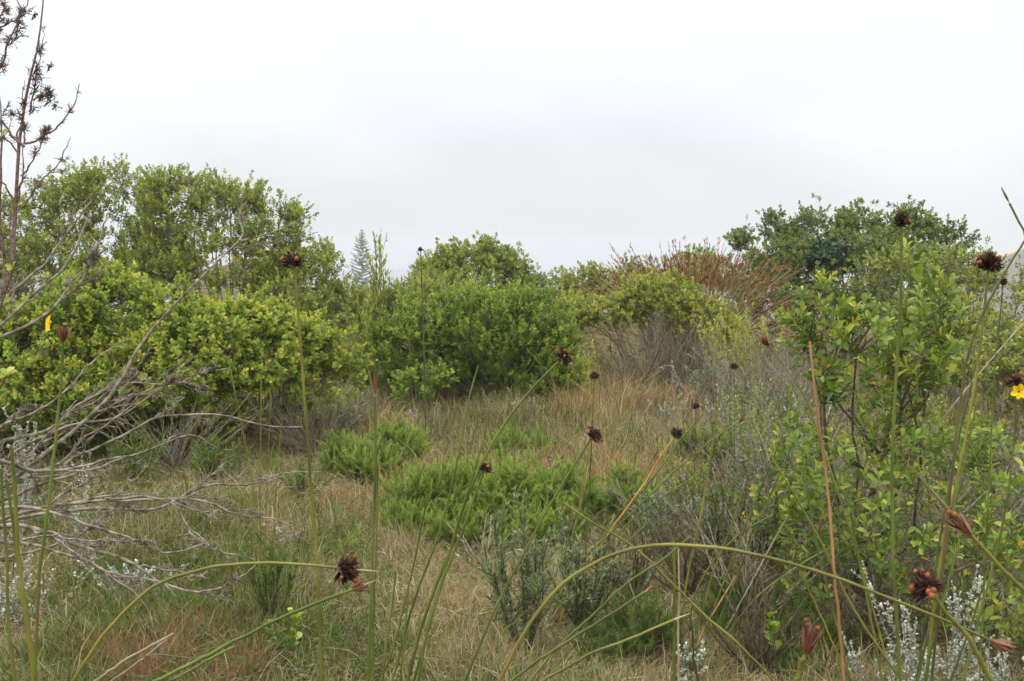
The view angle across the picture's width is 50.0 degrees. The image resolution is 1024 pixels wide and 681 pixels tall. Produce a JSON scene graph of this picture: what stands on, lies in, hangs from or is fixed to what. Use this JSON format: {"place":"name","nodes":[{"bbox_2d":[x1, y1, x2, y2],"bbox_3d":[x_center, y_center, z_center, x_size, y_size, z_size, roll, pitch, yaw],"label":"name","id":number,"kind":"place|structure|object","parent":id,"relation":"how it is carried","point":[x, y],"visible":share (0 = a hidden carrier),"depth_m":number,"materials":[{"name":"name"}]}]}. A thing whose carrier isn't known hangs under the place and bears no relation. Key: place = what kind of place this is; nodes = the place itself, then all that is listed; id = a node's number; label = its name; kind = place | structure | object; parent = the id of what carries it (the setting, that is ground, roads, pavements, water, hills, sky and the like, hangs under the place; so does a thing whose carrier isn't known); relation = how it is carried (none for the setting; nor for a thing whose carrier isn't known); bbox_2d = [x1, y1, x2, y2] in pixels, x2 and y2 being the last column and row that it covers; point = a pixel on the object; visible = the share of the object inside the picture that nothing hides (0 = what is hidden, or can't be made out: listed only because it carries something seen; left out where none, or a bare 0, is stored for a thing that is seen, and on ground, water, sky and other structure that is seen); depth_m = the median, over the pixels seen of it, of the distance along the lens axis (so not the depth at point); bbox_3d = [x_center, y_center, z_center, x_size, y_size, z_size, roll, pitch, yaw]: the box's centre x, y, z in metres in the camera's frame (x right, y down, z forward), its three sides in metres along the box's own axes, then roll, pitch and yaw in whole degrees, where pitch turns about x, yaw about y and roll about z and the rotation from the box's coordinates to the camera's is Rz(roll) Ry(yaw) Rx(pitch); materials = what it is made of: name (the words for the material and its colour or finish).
{"place":"outdoors","nodes":[
{"label":"outdoors","id":0,"kind":"place"},
{"bbox_2d":[0,246,1023,680],"bbox_3d":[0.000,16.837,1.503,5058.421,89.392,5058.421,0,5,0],"label":"ground","id":1,"kind":"structure","parent":0,"point":[448,394],"depth_m":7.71,"materials":[{"name":"green plant"}]},
{"bbox_2d":[0,469,15,680],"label":"rush stalk","id":2,"kind":"object","parent":1,"relation":"on","point":[7,584],"visible":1,"depth_m":1.23,"materials":[{"name":"plant"}]},
{"bbox_2d":[0,407,42,537],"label":"silvery plant","id":3,"kind":"object","parent":1,"relation":"on","point":[23,484],"visible":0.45,"depth_m":5.71,"materials":[{"name":"grey plant"}]},
{"bbox_2d":[10,447,33,680],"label":"rush stalk","id":4,"kind":"object","parent":1,"relation":"on","point":[23,603],"visible":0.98,"depth_m":1.12,"materials":[{"name":"plant"}]},
{"bbox_2d":[0,0,81,304],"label":"bare tree","id":5,"kind":"object","parent":1,"relation":"on","point":[23,127],"visible":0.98,"depth_m":3.55,"materials":[{"name":"brown plant"}]},
{"bbox_2d":[0,554,95,633],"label":"silvery plant","id":6,"kind":"object","parent":1,"relation":"on","point":[2,593],"visible":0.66,"depth_m":4.53,"materials":[{"name":"grey plant"}]},
{"bbox_2d":[33,315,71,680],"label":"rush stalk","id":7,"kind":"object","parent":1,"relation":"on","point":[63,334],"visible":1,"depth_m":1.07,"materials":[{"name":"green plant"}]},
{"bbox_2d":[0,152,205,359],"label":"tall shrub","id":8,"kind":"object","parent":1,"relation":"on","point":[35,247],"visible":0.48,"depth_m":12.63,"materials":[{"name":"green plant"}]},
{"bbox_2d":[6,594,249,680],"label":"grass tussock","id":9,"kind":"object","parent":1,"relation":"on","point":[167,631],"depth_m":4.09,"materials":[{"name":"plant"}]},
{"bbox_2d":[63,423,196,482],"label":"scrub plant","id":10,"kind":"object","parent":1,"relation":"on","point":[113,447],"visible":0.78,"depth_m":6.95,"materials":[{"name":"grey plant"}]},
{"bbox_2d":[0,248,273,470],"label":"yellow green shrub","id":11,"kind":"object","parent":1,"relation":"on","point":[88,315],"visible":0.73,"depth_m":7.73,"materials":[{"name":"green plant"}]},
{"bbox_2d":[0,180,322,664],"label":"dead shrub","id":12,"kind":"object","parent":1,"relation":"on","point":[111,389],"visible":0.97,"depth_m":3.00,"materials":[{"name":"wood"}]},
{"bbox_2d":[43,593,290,680],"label":"grass tussock","id":13,"kind":"object","parent":1,"relation":"on","point":[145,665],"depth_m":3.92,"materials":[{"name":"plant"}]},
{"bbox_2d":[91,599,322,680],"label":"grass tussock","id":14,"kind":"object","parent":1,"relation":"on","point":[217,642],"depth_m":4.09,"materials":[{"name":"plant"}]},
{"bbox_2d":[107,161,328,307],"bbox_3d":[-3.321,-0.740,12.566,2.474,2.603,1.815,0,5,0],"label":"tall shrub","id":15,"kind":"object","parent":1,"relation":"on","point":[174,231],"visible":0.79,"depth_m":12.23,"materials":[{"name":"green plant"}]},
{"bbox_2d":[182,429,254,483],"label":"scrub plant","id":16,"kind":"object","parent":1,"relation":"on","point":[216,460],"visible":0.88,"depth_m":7.00,"materials":[{"name":"green plant"}]},
{"bbox_2d":[72,554,379,680],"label":"rush stalk","id":17,"kind":"object","parent":1,"relation":"on","point":[347,568],"visible":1,"depth_m":0.97,"materials":[{"name":"plant"}]},
{"bbox_2d":[185,435,314,482],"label":"grass tussock","id":18,"kind":"object","parent":1,"relation":"on","point":[262,463],"depth_m":7.38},
{"bbox_2d":[152,580,375,680],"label":"rush stalk","id":19,"kind":"object","parent":1,"relation":"on","point":[357,587],"visible":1,"depth_m":0.92,"materials":[{"name":"plant"}]},
{"bbox_2d":[237,530,299,624],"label":"dark stemmed plant","id":20,"kind":"object","parent":1,"relation":"on","point":[271,582],"visible":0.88,"depth_m":4.40,"materials":[{"name":"green plant"}]},
{"bbox_2d":[184,281,384,456],"bbox_3d":[-1.893,0.245,8.818,1.564,1.466,2.231,-3,6,-32],"label":"yellow green shrub","id":21,"kind":"object","parent":1,"relation":"on","point":[273,328],"visible":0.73,"depth_m":8.28,"materials":[{"name":"green plant"}]},
{"bbox_2d":[279,250,322,680],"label":"rush stalk","id":22,"kind":"object","parent":1,"relation":"on","point":[293,260],"visible":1,"depth_m":1.31,"materials":[{"name":"plant"}]},
{"bbox_2d":[272,457,340,497],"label":"scrub plant","id":23,"kind":"object","parent":1,"relation":"on","point":[299,477],"visible":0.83,"depth_m":6.79,"materials":[{"name":"green plant"}]},
{"bbox_2d":[249,234,374,373],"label":"tall shrub","id":24,"kind":"object","parent":1,"relation":"on","point":[324,259],"visible":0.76,"depth_m":12.02,"materials":[{"name":"green plant"}]},
{"bbox_2d":[270,613,362,677],"bbox_3d":[-0.723,1.173,4.083,0.333,0.249,0.439,0,5,0],"label":"feathery shrublet","id":25,"kind":"object","parent":1,"relation":"on","point":[290,650],"visible":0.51,"depth_m":4.02,"materials":[{"name":"green plant"}]},
{"bbox_2d":[263,600,419,679],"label":"grass tussock","id":26,"kind":"object","parent":1,"relation":"on","point":[380,629],"depth_m":4.05,"materials":[{"name":"plant"}]},
{"bbox_2d":[288,446,428,509],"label":"grass tussock","id":27,"kind":"object","parent":1,"relation":"on","point":[340,491],"depth_m":6.74,"materials":[{"name":"plant"}]},
{"bbox_2d":[343,228,392,375],"bbox_3d":[-1.549,-0.356,12.029,0.522,1.760,0.803,-4,6,-34],"label":"young willow","id":28,"kind":"object","parent":1,"relation":"on","point":[375,282],"visible":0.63,"depth_m":11.97,"materials":[{"name":"green plant"}]},
{"bbox_2d":[339,287,397,397],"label":"scrub plant","id":29,"kind":"object","parent":1,"relation":"on","point":[361,340],"visible":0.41,"depth_m":10.82,"materials":[{"name":"green plant"}]},
{"bbox_2d":[367,369,376,680],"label":"rush stalk","id":30,"kind":"object","parent":1,"relation":"on","point":[373,385],"visible":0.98,"depth_m":1.27,"materials":[{"name":"plant"}]},
{"bbox_2d":[315,408,432,485],"bbox_3d":[-0.889,0.725,7.494,0.772,0.533,0.729,-4,6,-37],"label":"feathery shrublet","id":31,"kind":"object","parent":1,"relation":"on","point":[355,455],"visible":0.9,"depth_m":7.45,"materials":[{"name":"green plant"}]},
{"bbox_2d":[325,262,498,372],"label":"narrow leaved shrub","id":32,"kind":"object","parent":1,"relation":"on","point":[416,282],"visible":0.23,"depth_m":12.25,"materials":[{"name":"green plant"}]},
{"bbox_2d":[387,355,459,419],"bbox_3d":[-0.792,0.457,9.872,0.662,0.659,0.446,0,5,0],"label":"leafy sprout","id":33,"kind":"object","parent":1,"relation":"on","point":[435,380],"visible":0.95,"depth_m":9.82,"materials":[{"name":"green plant"}]},
{"bbox_2d":[391,365,478,680],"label":"rush stalk","id":34,"kind":"object","parent":1,"relation":"on","point":[418,588],"visible":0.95,"depth_m":1.48,"materials":[{"name":"plant"}]},
{"bbox_2d":[417,462,493,680],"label":"rush stalk","id":35,"kind":"object","parent":1,"relation":"on","point":[486,467],"visible":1,"depth_m":1.33,"materials":[{"name":"plant"}]},
{"bbox_2d":[361,275,592,405],"bbox_3d":[-0.333,-0.001,11.096,2.217,1.367,2.410,0,5,0],"label":"round shrub","id":36,"kind":"object","parent":1,"relation":"on","point":[467,349],"visible":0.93,"depth_m":10.31,"materials":[{"name":"green plant"}]},
{"bbox_2d":[407,230,552,329],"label":"bush","id":37,"kind":"object","parent":1,"relation":"on","point":[500,267],"visible":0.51,"depth_m":19.65,"materials":[{"name":"green plant"}]},
{"bbox_2d":[442,509,543,565],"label":"dead shrub","id":38,"kind":"object","parent":1,"relation":"on","point":[470,553],"visible":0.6,"depth_m":5.63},
{"bbox_2d":[370,451,620,551],"bbox_3d":[-0.095,0.900,6.203,1.458,0.531,0.933,0,5,0],"label":"feathery shrublet","id":39,"kind":"object","parent":1,"relation":"on","point":[491,493],"visible":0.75,"depth_m":6.18,"materials":[{"name":"green plant"}]},
{"bbox_2d":[406,333,591,680],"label":"rush stalk","id":40,"kind":"object","parent":1,"relation":"on","point":[563,356],"visible":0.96,"depth_m":1.37,"materials":[{"name":"plant"}]},
{"bbox_2d":[0,368,1023,680],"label":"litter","id":41,"kind":"object","parent":1,"relation":"on","point":[426,592],"visible":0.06,"depth_m":4.71,"materials":[{"name":"plant"}]},
{"bbox_2d":[455,483,575,659],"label":"needle shrub","id":42,"kind":"object","parent":1,"relation":"on","point":[537,584],"visible":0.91,"depth_m":4.00,"materials":[{"name":"green plant"}]},
{"bbox_2d":[486,412,555,473],"bbox_3d":[0.058,0.749,7.700,0.535,0.451,0.921,0,5,0],"label":"feathery shrublet","id":43,"kind":"object","parent":1,"relation":"on","point":[507,436],"visible":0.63,"depth_m":7.91,"materials":[{"name":"green plant"}]},
{"bbox_2d":[464,425,602,680],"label":"rush stalk","id":44,"kind":"object","parent":1,"relation":"on","point":[595,435],"visible":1,"depth_m":1.32,"materials":[{"name":"plant"}]},
{"bbox_2d":[473,422,652,485],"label":"grass tussock","id":45,"kind":"object","parent":1,"relation":"on","point":[614,455],"depth_m":7.66,"materials":[{"name":"plant"}]},
{"bbox_2d":[533,506,632,630],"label":"needle shrub","id":46,"kind":"object","parent":1,"relation":"on","point":[576,605],"visible":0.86,"depth_m":4.40,"materials":[{"name":"green plant"}]},
{"bbox_2d":[559,509,664,604],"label":"dead shrub","id":47,"kind":"object","parent":1,"relation":"on","point":[634,582],"visible":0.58,"depth_m":4.93,"materials":[{"name":"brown plant"}]},
{"bbox_2d":[535,350,724,427],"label":"grass tussock","id":48,"kind":"object","parent":1,"relation":"on","point":[622,389],"depth_m":9.67,"materials":[{"name":"plant"}]},
{"bbox_2d":[597,448,672,531],"bbox_3d":[0.710,0.872,6.251,0.515,0.526,0.398,4,7,40],"label":"feathery shrublet","id":49,"kind":"object","parent":1,"relation":"on","point":[623,480],"visible":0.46,"depth_m":6.25,"materials":[{"name":"green plant"}]},
{"bbox_2d":[559,235,723,331],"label":"bush","id":50,"kind":"object","parent":1,"relation":"on","point":[698,251],"visible":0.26,"depth_m":18.82,"materials":[{"name":"green plant"}]},
{"bbox_2d":[570,580,713,679],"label":"feathery shrublet","id":51,"kind":"object","parent":1,"relation":"on","point":[646,621],"visible":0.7,"depth_m":4.14,"materials":[{"name":"green plant"}]},
{"bbox_2d":[544,265,747,396],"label":"heath shrub","id":52,"kind":"object","parent":1,"relation":"on","point":[675,318],"visible":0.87,"depth_m":11.02,"materials":[{"name":"green plant"}]},
{"bbox_2d":[583,441,728,502],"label":"grass tussock","id":53,"kind":"object","parent":1,"relation":"on","point":[640,467],"depth_m":7.30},
{"bbox_2d":[632,470,701,556],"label":"scrub plant","id":54,"kind":"object","parent":1,"relation":"on","point":[668,507],"visible":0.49,"depth_m":5.60,"materials":[{"name":"grey plant"}]},
{"bbox_2d":[562,502,774,680],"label":"rush stalk","id":55,"kind":"object","parent":1,"relation":"on","point":[694,605],"visible":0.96,"depth_m":1.18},
{"bbox_2d":[654,440,711,518],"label":"scrub plant","id":56,"kind":"object","parent":1,"relation":"on","point":[701,470],"visible":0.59,"depth_m":6.47,"materials":[{"name":"green plant"}]},
{"bbox_2d":[634,478,748,566],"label":"scrub plant","id":57,"kind":"object","parent":1,"relation":"on","point":[718,526],"visible":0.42,"depth_m":5.18,"materials":[{"name":"green plant"}]},
{"bbox_2d":[649,402,733,463],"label":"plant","id":58,"kind":"object","parent":1,"relation":"on","point":[683,430],"visible":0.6,"depth_m":7.64,"materials":[{"name":"grey plant"}]},
{"bbox_2d":[549,236,836,378],"bbox_3d":[2.156,-0.364,12.593,3.627,1.671,2.643,0,5,0],"label":"reed clump","id":59,"kind":"object","parent":1,"relation":"on","point":[710,282],"visible":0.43,"depth_m":12.44,"materials":[{"name":"plant"}]},
{"bbox_2d":[662,421,735,467],"bbox_3d":[1.341,0.730,7.721,0.519,0.369,0.438,-3,6,-34],"label":"feathery shrublet","id":60,"kind":"object","parent":1,"relation":"on","point":[722,437],"visible":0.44,"depth_m":7.64,"materials":[{"name":"green plant"}]},
{"bbox_2d":[630,497,777,596],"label":"dead shrub","id":61,"kind":"object","parent":1,"relation":"on","point":[697,574],"visible":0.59,"depth_m":5.00,"materials":[{"name":"plant"}]},
{"bbox_2d":[608,600,800,679],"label":"grass tussock","id":62,"kind":"object","parent":1,"relation":"on","point":[696,643],"depth_m":4.18,"materials":[{"name":"plant"}]},
{"bbox_2d":[640,468,788,579],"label":"dead shrub","id":63,"kind":"object","parent":1,"relation":"on","point":[727,563],"visible":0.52,"depth_m":5.10,"materials":[{"name":"grey plant"}]},
{"bbox_2d":[672,419,777,506],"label":"shrub","id":64,"kind":"object","parent":1,"relation":"on","point":[720,470],"visible":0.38,"depth_m":6.77,"materials":[{"name":"plant"}]},
{"bbox_2d":[671,347,780,416],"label":"scrub plant","id":65,"kind":"object","parent":1,"relation":"on","point":[690,377],"visible":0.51,"depth_m":9.63,"materials":[{"name":"grey plant"}]},
{"bbox_2d":[639,607,820,680],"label":"grass tussock","id":66,"kind":"object","parent":1,"relation":"on","point":[709,657],"depth_m":4.06,"materials":[{"name":"plant"}]},
{"bbox_2d":[695,300,793,394],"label":"scrub plant","id":67,"kind":"object","parent":1,"relation":"on","point":[744,328],"visible":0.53,"depth_m":9.84,"materials":[{"name":"green plant"}]},
{"bbox_2d":[688,340,804,430],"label":"shrub","id":68,"kind":"object","parent":1,"relation":"on","point":[757,381],"visible":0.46,"depth_m":8.48,"materials":[{"name":"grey plant"}]},
{"bbox_2d":[696,330,803,419],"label":"shrub","id":69,"kind":"object","parent":1,"relation":"on","point":[736,371],"visible":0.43,"depth_m":9.38,"materials":[{"name":"grey plant"}]},
{"bbox_2d":[498,543,1017,680],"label":"rush stalk","id":70,"kind":"object","parent":1,"relation":"on","point":[1001,646],"visible":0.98,"depth_m":0.87,"materials":[{"name":"plant"}]},
{"bbox_2d":[684,558,834,646],"bbox_3d":[1.014,1.118,4.623,0.647,0.385,0.645,0,5,0],"label":"feathery shrublet","id":71,"kind":"object","parent":1,"relation":"on","point":[726,618],"visible":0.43,"depth_m":4.57,"materials":[{"name":"green plant"}]},
{"bbox_2d":[676,561,846,676],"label":"dead shrub","id":72,"kind":"object","parent":1,"relation":"on","point":[761,629],"visible":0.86,"depth_m":4.10,"materials":[{"name":"plant"}]},
{"bbox_2d":[683,497,844,623],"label":"dead shrub","id":73,"kind":"object","parent":1,"relation":"on","point":[746,577],"visible":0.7,"depth_m":4.63,"materials":[{"name":"plant"}]},
{"bbox_2d":[690,308,846,415],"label":"dead shrub","id":74,"kind":"object","parent":1,"relation":"on","point":[786,360],"visible":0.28,"depth_m":9.61,"materials":[{"name":"grey plant"}]},
{"bbox_2d":[723,370,817,463],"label":"scrub plant","id":75,"kind":"object","parent":1,"relation":"on","point":[775,407],"visible":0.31,"depth_m":7.69,"materials":[{"name":"grey plant"}]},
{"bbox_2d":[729,400,815,523],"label":"scrub plant","id":76,"kind":"object","parent":1,"relation":"on","point":[740,460],"visible":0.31,"depth_m":6.07,"materials":[{"name":"grey plant"}]},
{"bbox_2d":[688,459,869,581],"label":"scrub plant","id":77,"kind":"object","parent":1,"relation":"on","point":[776,515],"visible":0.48,"depth_m":5.07,"materials":[{"name":"grey plant"}]},
{"bbox_2d":[700,388,868,557],"bbox_3d":[1.413,0.700,5.569,0.800,0.846,0.850,3,6,30],"label":"dead shrub","id":78,"kind":"object","parent":1,"relation":"on","point":[796,537],"visible":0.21,"depth_m":5.60,"materials":[{"name":"grey plant"}]},
{"bbox_2d":[727,373,846,491],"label":"scrub plant","id":79,"kind":"object","parent":1,"relation":"on","point":[762,427],"visible":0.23,"depth_m":6.41,"materials":[{"name":"grey plant"}]},
{"bbox_2d":[794,616,824,680],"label":"rush stalk","id":80,"kind":"object","parent":1,"relation":"on","point":[809,641],"visible":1,"depth_m":0.56,"materials":[{"name":"plant"}]},
{"bbox_2d":[737,600,892,680],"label":"feathery shrublet","id":81,"kind":"object","parent":1,"relation":"on","point":[831,631],"visible":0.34,"depth_m":4.15,"materials":[{"name":"green plant"}]},
{"bbox_2d":[758,336,892,680],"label":"rush stalk","id":82,"kind":"object","parent":1,"relation":"on","point":[765,342],"visible":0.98,"depth_m":2.23,"materials":[{"name":"plant"}]},
{"bbox_2d":[808,341,844,680],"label":"rush stalk","id":83,"kind":"object","parent":1,"relation":"on","point":[831,536],"visible":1,"depth_m":1.02,"materials":[{"name":"plant"}]},
{"bbox_2d":[749,347,907,450],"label":"shrub","id":84,"kind":"object","parent":1,"relation":"on","point":[830,417],"visible":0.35,"depth_m":8.11,"materials":[{"name":"grey plant"}]},
{"bbox_2d":[711,193,983,362],"bbox_3d":[4.276,-0.742,13.836,3.553,2.282,2.226,0,5,0],"label":"tall shrub","id":85,"kind":"object","parent":1,"relation":"on","point":[789,239],"visible":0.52,"depth_m":13.78,"materials":[{"name":"green plant"}]},
{"bbox_2d":[724,384,1023,669],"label":"broadleaf shrub","id":86,"kind":"object","parent":1,"relation":"on","point":[792,509],"visible":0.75,"depth_m":4.39,"materials":[{"name":"green plant"}]},
{"bbox_2d":[771,237,984,617],"bbox_3d":[1.518,0.403,4.676,0.851,1.684,0.662,0,5,0],"label":"broadleaf shrub","id":87,"kind":"object","parent":1,"relation":"on","point":[843,326],"visible":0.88,"depth_m":4.55,"materials":[{"name":"green plant"}]},
{"bbox_2d":[841,631,944,680],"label":"silvery plant","id":88,"kind":"object","parent":1,"relation":"on","point":[858,663],"visible":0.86,"depth_m":3.70,"materials":[{"name":"grey plant"}]},
{"bbox_2d":[765,546,1021,671],"bbox_3d":[1.367,1.049,4.117,0.928,0.420,0.690,5,7,42],"label":"dead shrub","id":89,"kind":"object","parent":1,"relation":"on","point":[843,603],"visible":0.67,"depth_m":4.14,"materials":[{"name":"plant"}]},
{"bbox_2d":[890,202,911,680],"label":"rush stalk","id":90,"kind":"object","parent":1,"relation":"on","point":[901,220],"visible":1,"depth_m":1.16,"materials":[{"name":"plant"}]},
{"bbox_2d":[851,559,986,680],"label":"silvery plant","id":91,"kind":"object","parent":1,"relation":"on","point":[956,617],"visible":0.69,"depth_m":3.68,"materials":[{"name":"grey plant"}]},
{"bbox_2d":[843,235,1023,413],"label":"scrubby bush","id":92,"kind":"object","parent":1,"relation":"on","point":[893,268],"visible":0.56,"depth_m":9.80,"materials":[{"name":"green plant"}]},
{"bbox_2d":[846,446,1023,602],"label":"dead shrub","id":93,"kind":"object","parent":1,"relation":"on","point":[971,567],"visible":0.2,"depth_m":4.74,"materials":[{"name":"grey plant"}]},
{"bbox_2d":[896,388,979,494],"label":"scrub plant","id":94,"kind":"object","parent":1,"relation":"on","point":[936,409],"visible":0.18,"depth_m":6.69,"materials":[{"name":"green plant"}]},
{"bbox_2d":[866,417,1023,563],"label":"dead shrub","id":95,"kind":"object","parent":1,"relation":"on","point":[918,526],"visible":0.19,"depth_m":5.45,"materials":[{"name":"grey plant"}]},
{"bbox_2d":[905,567,994,680],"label":"rush stalk","id":96,"kind":"object","parent":1,"relation":"on","point":[923,585],"visible":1,"depth_m":0.72,"materials":[{"name":"plant"}]},
{"bbox_2d":[898,453,1023,591],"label":"rush stalk","id":97,"kind":"object","parent":1,"relation":"on","point":[961,526],"visible":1,"depth_m":0.81,"materials":[{"name":"plant"}]},
{"bbox_2d":[926,250,1004,680],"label":"rush stalk","id":98,"kind":"object","parent":1,"relation":"on","point":[986,261],"visible":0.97,"depth_m":1.36,"materials":[{"name":"plant"}]},
{"bbox_2d":[930,188,1023,680],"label":"rush stalk","id":99,"kind":"object","parent":1,"relation":"on","point":[954,451],"visible":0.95,"depth_m":1.31,"materials":[{"name":"plant"}]},
{"bbox_2d":[943,282,1023,474],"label":"scrubby bush","id":100,"kind":"object","parent":1,"relation":"on","point":[1007,356],"visible":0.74,"depth_m":7.27,"materials":[{"name":"green plant"}]},
{"bbox_2d":[961,372,1023,680],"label":"rush stalk","id":101,"kind":"object","parent":1,"relation":"on","point":[1015,382],"visible":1,"depth_m":1.52,"materials":[{"name":"green plant"}]},
{"bbox_2d":[979,278,1008,680],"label":"rush stalk","id":102,"kind":"object","parent":1,"relation":"on","point":[1004,282],"visible":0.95,"depth_m":3.25,"materials":[{"name":"plant"}]},
{"bbox_2d":[0,0,1023,268],"label":"sky","id":103,"kind":"structure","parent":0,"point":[565,130],"materials":[{"name":"white"}]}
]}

